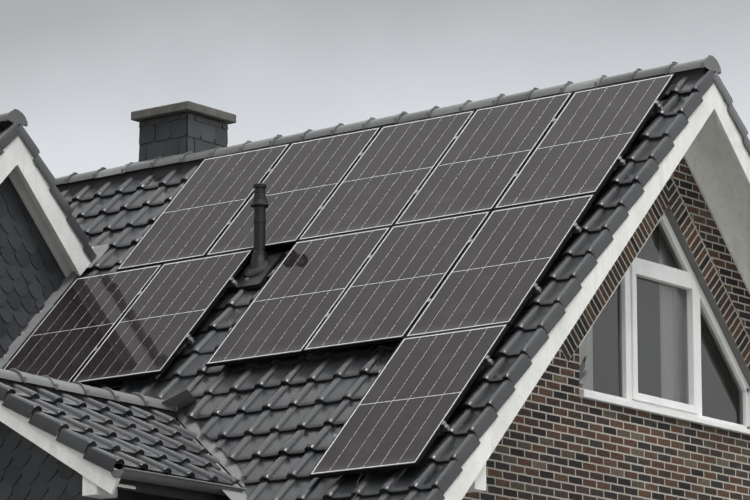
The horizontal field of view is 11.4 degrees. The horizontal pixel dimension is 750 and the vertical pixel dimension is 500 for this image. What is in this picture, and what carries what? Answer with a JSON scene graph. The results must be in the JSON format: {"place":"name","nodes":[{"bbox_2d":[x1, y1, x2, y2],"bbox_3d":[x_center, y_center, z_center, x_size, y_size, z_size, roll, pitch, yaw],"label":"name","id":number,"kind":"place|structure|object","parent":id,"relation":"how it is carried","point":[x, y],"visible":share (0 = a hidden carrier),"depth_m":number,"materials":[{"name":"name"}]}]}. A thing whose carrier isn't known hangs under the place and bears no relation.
{"place":"outdoors","nodes":[
{"label":"outdoors","id":0,"kind":"place"},
{"bbox_2d":[0,368,177,410],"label":"ridge tiles","id":1,"kind":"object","parent":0,"point":[75,387],"depth_m":33.11,"materials":[{"name":"grey ceramic"}]},
{"bbox_2d":[10,368,177,411],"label":"ridge tile clips","id":2,"kind":"object","parent":1,"relation":"attached to","point":[87,392],"visible":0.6,"depth_m":33.16,"materials":[{"name":"grey metal"}]},
{"bbox_2d":[161,389,196,408],"bbox_3d":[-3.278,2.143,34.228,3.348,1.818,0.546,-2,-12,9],"label":"end cap","id":3,"kind":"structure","parent":1,"relation":"attached to","point":[183,398],"depth_m":33.98,"materials":[{"name":"black ceramic"}]},
{"bbox_2d":[82,476,117,498],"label":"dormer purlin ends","id":4,"kind":"object","parent":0,"point":[91,489],"visible":0.57,"depth_m":31.23,"materials":[{"name":"white wood"}]},
{"bbox_2d":[117,484,135,488],"bbox_3d":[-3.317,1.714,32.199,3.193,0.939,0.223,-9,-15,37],"label":"bracket","id":5,"kind":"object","parent":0,"point":[126,486],"depth_m":31.15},
{"bbox_2d":[108,489,181,499],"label":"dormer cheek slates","id":6,"kind":"object","parent":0,"point":[125,495],"visible":0.31,"depth_m":31.68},
{"bbox_2d":[131,101,235,124],"bbox_3d":[-2.023,-1.388,39.668,0.800,0.125,0.790,-9,-15,37],"label":"chimney cap","id":7,"kind":"object","parent":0,"point":[191,108],"visible":0.54,"depth_m":39.40,"materials":[{"name":"grey concrete"}]},
{"bbox_2d":[0,0,749,177],"label":"sky","id":8,"kind":"structure","parent":0,"point":[77,71],"materials":[{"name":"grey"}]},
{"label":"ground","id":9,"kind":"structure","parent":0,"visible":0},
{"bbox_2d":[0,181,58,330],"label":"gable wall","id":10,"kind":"structure","parent":9,"relation":"on","point":[16,258],"depth_m":37.24,"materials":[{"name":"stone"}]},
{"bbox_2d":[0,123,18,155],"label":"roof tiles","id":11,"kind":"object","parent":10,"relation":"on","point":[9,134],"visible":0.96,"depth_m":36.99,"materials":[{"name":"grey ceramic"}]},
{"bbox_2d":[0,176,64,355],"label":"gable slates","id":12,"kind":"object","parent":10,"relation":"attached to","point":[23,245],"visible":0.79,"depth_m":37.21,"materials":[{"name":"grey stone"}]},
{"bbox_2d":[14,166,74,271],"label":"soffit","id":13,"kind":"structure","parent":10,"relation":"attached to","point":[43,218],"depth_m":37.48,"materials":[{"name":"white paint"}]},
{"bbox_2d":[8,169,71,276],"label":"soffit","id":14,"kind":"structure","parent":13,"relation":"attached to","point":[40,223],"depth_m":37.46,"materials":[{"name":"white paint"}]},
{"bbox_2d":[0,135,91,275],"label":"barge board","id":15,"kind":"object","parent":10,"relation":"attached to","point":[18,154],"visible":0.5,"depth_m":37.30,"materials":[{"name":"white paint"}]},
{"bbox_2d":[16,123,96,260],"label":"roof tiles","id":16,"kind":"object","parent":10,"relation":"on","point":[53,189],"visible":0.29,"depth_m":37.42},
{"bbox_2d":[2,441,107,499],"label":"shingle shadows","id":17,"kind":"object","parent":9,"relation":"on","point":[38,474],"depth_m":32.04,"materials":[{"name":"black"}]},
{"bbox_2d":[0,421,106,499],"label":"dormer slates","id":18,"kind":"object","parent":17,"relation":"attached to","point":[43,464],"visible":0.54,"depth_m":31.98,"materials":[{"name":"black stone"}]},
{"bbox_2d":[5,395,214,482],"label":"dormer deck","id":19,"kind":"structure","parent":17,"relation":"on","point":[117,466],"depth_m":31.58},
{"bbox_2d":[0,397,120,494],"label":"bargeboard","id":20,"kind":"object","parent":19,"relation":"attached to","point":[105,480],"visible":0.71,"depth_m":31.48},
{"bbox_2d":[0,382,239,485],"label":"dormer tiles","id":21,"kind":"object","parent":19,"relation":"on","point":[83,423],"visible":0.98,"depth_m":32.15,"materials":[{"name":"grey ceramic"}]},
{"bbox_2d":[0,378,181,417],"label":"dormer ridge filler","id":22,"kind":"object","parent":21,"relation":"on","point":[31,386],"visible":0.25,"depth_m":33.07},
{"bbox_2d":[116,479,230,499],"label":"soffit","id":23,"kind":"structure","parent":19,"relation":"attached to","point":[163,491],"depth_m":31.59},
{"bbox_2d":[111,468,245,495],"bbox_3d":[-1.646,1.972,31.628,0.155,0.085,1.576,-9,-15,37],"label":"dormer gutter","id":24,"kind":"object","parent":23,"relation":"attached to","point":[135,475],"visible":0.92,"depth_m":31.49,"materials":[{"name":"grey metal"}]},
{"bbox_2d":[176,409,270,499],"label":"roof valley flashing","id":25,"kind":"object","parent":17,"relation":"on","point":[233,469],"depth_m":33.06,"materials":[{"name":"grey metal"}]},
{"bbox_2d":[462,157,749,499],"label":"gable wall","id":26,"kind":"structure","parent":9,"relation":"on","point":[560,439],"depth_m":33.83,"materials":[{"name":"brick"}]},
{"bbox_2d":[560,175,749,371],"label":"soldier course","id":27,"kind":"object","parent":26,"relation":"attached to","point":[669,195],"visible":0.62,"depth_m":35.06,"materials":[{"name":"brick"}]},
{"bbox_2d":[579,212,749,435],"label":"window frame","id":28,"kind":"object","parent":26,"relation":"attached to","point":[684,278],"visible":0.73,"depth_m":35.02,"materials":[{"name":"white plastic"}]},
{"bbox_2d":[579,355,588,387],"bbox_3d":[1.824,1.159,33.923,0.342,0.360,0.260,-7,-13,29],"label":"sill plant","id":29,"kind":"object","parent":28,"relation":"on","point":[582,369],"visible":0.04,"depth_m":33.85,"materials":[{"name":"grey plant"}]},
{"bbox_2d":[665,206,749,386],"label":"window reveal","id":30,"kind":"object","parent":26,"relation":"attached to","point":[706,292],"depth_m":35.45,"materials":[{"name":"grey paint"}]},
{"bbox_3d":[-2.683,6.745,37.847,13.728,5.358,10.000,-9,-15,37],"label":"house wall","id":31,"kind":"object","parent":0,"visible":0},
{"bbox_2d":[0,244,109,368],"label":"lead flashing","id":32,"kind":"object","parent":31,"relation":"on","point":[53,298],"depth_m":37.28,"materials":[{"name":"grey metal"}]},
{"bbox_2d":[99,138,651,499],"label":"roof deck","id":33,"kind":"structure","parent":31,"relation":"on","point":[279,432],"depth_m":33.32,"materials":[{"name":"grey"}]},
{"bbox_2d":[61,181,121,229],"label":"roof tiles","id":34,"kind":"object","parent":33,"relation":"on","point":[86,203],"visible":0.21,"depth_m":39.13,"materials":[{"name":"grey tile"}]},
{"bbox_2d":[0,69,714,499],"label":"roof tiles","id":35,"kind":"object","parent":33,"relation":"on","point":[260,421],"visible":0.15,"depth_m":33.22,"materials":[{"name":"black ceramic"}]},
{"bbox_2d":[96,247,393,499],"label":"pv cables","id":36,"kind":"object","parent":35,"relation":"on","point":[273,361],"visible":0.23,"depth_m":33.41,"materials":[{"name":"black plastic"}]},
{"bbox_2d":[227,183,284,292],"bbox_3d":[-1.132,-0.116,35.834,0.400,1.072,0.396,-9,-15,37],"label":"vent pipe","id":37,"kind":"object","parent":35,"relation":"on","point":[261,264],"visible":0.96,"depth_m":35.80,"materials":[{"name":"black plastic"}]},
{"bbox_2d":[6,101,662,437],"bbox_3d":[-0.879,0.508,34.844,6.333,3.588,3.419,-9,-15,37],"label":"panel mounting","id":38,"kind":"object","parent":35,"relation":"on","point":[489,362],"visible":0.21,"depth_m":33.96,"materials":[{"name":"silver metal"}]},
{"bbox_2d":[3,73,675,477],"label":"solar panels","id":39,"kind":"object","parent":38,"relation":"attached to","point":[183,263],"visible":0.96,"depth_m":34.92,"materials":[{"name":"black"}]},
{"bbox_2d":[579,224,742,423],"bbox_3d":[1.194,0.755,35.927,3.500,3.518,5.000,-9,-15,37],"label":"window glass","id":40,"kind":"object","parent":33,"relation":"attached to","point":[600,366],"depth_m":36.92,"materials":[{"name":"grey glass"}]},
{"bbox_2d":[579,227,687,403],"bbox_3d":[2.333,0.395,34.800,0.072,2.230,2.185,-9,-15,38],"label":"curtain","id":41,"kind":"object","parent":40,"relation":"hanging from","point":[663,335],"depth_m":35.27,"materials":[{"name":"white fabric"}]},
{"bbox_2d":[690,111,749,271],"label":"gable soffit","id":42,"kind":"structure","parent":33,"relation":"attached to","point":[719,167],"depth_m":35.45,"materials":[{"name":"white paint"}]},
{"bbox_2d":[467,463,485,492],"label":"purlin ends","id":43,"kind":"object","parent":42,"relation":"attached to","point":[478,484],"visible":0.21,"depth_m":31.29,"materials":[{"name":"white paint"}]},
{"bbox_2d":[444,82,749,499],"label":"bargeboard","id":44,"kind":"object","parent":42,"relation":"attached to","point":[714,101],"depth_m":33.04,"materials":[{"name":"white paint"}]},
{"bbox_2d":[683,147,749,293],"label":"soffit trim","id":45,"kind":"structure","parent":42,"relation":"attached to","point":[715,211],"depth_m":35.65,"materials":[{"name":"white paint"}]},
{"bbox_2d":[712,71,749,152],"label":"verge tiles","id":46,"kind":"object","parent":33,"relation":"on","point":[731,108],"visible":0.1,"depth_m":35.07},
{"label":"ridge clips","id":47,"kind":"object","parent":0,"visible":0},
{"bbox_2d":[0,110,27,126],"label":"ridge","id":48,"kind":"structure","parent":47,"relation":"attached to","point":[18,117],"depth_m":37.15,"materials":[{"name":"tile"}]},
{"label":"roof slope","id":49,"kind":"object","parent":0,"visible":0},
{"bbox_2d":[56,67,706,191],"bbox_3d":[-0.670,-1.040,37.840,9.600,0.190,0.250,-9,-15,37],"label":"ridge filler","id":50,"kind":"object","parent":49,"relation":"on","point":[187,166],"depth_m":38.81,"materials":[{"name":"grey"}]},
{"bbox_2d":[55,56,720,184],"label":"ridge","id":51,"kind":"structure","parent":50,"relation":"on","point":[711,62],"depth_m":37.02,"materials":[{"name":"tile"}]},
{"bbox_2d":[65,55,720,183],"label":"ridge clips","id":52,"kind":"object","parent":51,"relation":"on","point":[460,109],"visible":0.52,"depth_m":36.88,"materials":[{"name":"metal"}]},
{"bbox_3d":[-2.024,-0.471,39.479,0.610,1.759,0.600,-9,-15,37],"label":"chimney","id":53,"kind":"object","parent":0,"visible":0},
{"bbox_2d":[139,114,186,161],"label":"chimney slates","id":54,"kind":"object","parent":53,"relation":"attached to","point":[169,138],"visible":0.23,"depth_m":39.35,"materials":[{"name":"grey stone"}]},
{"bbox_2d":[187,114,227,152],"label":"chimney slates","id":55,"kind":"object","parent":53,"relation":"attached to","point":[203,134],"visible":0.23,"depth_m":39.38,"materials":[{"name":"grey stone"}]}
]}

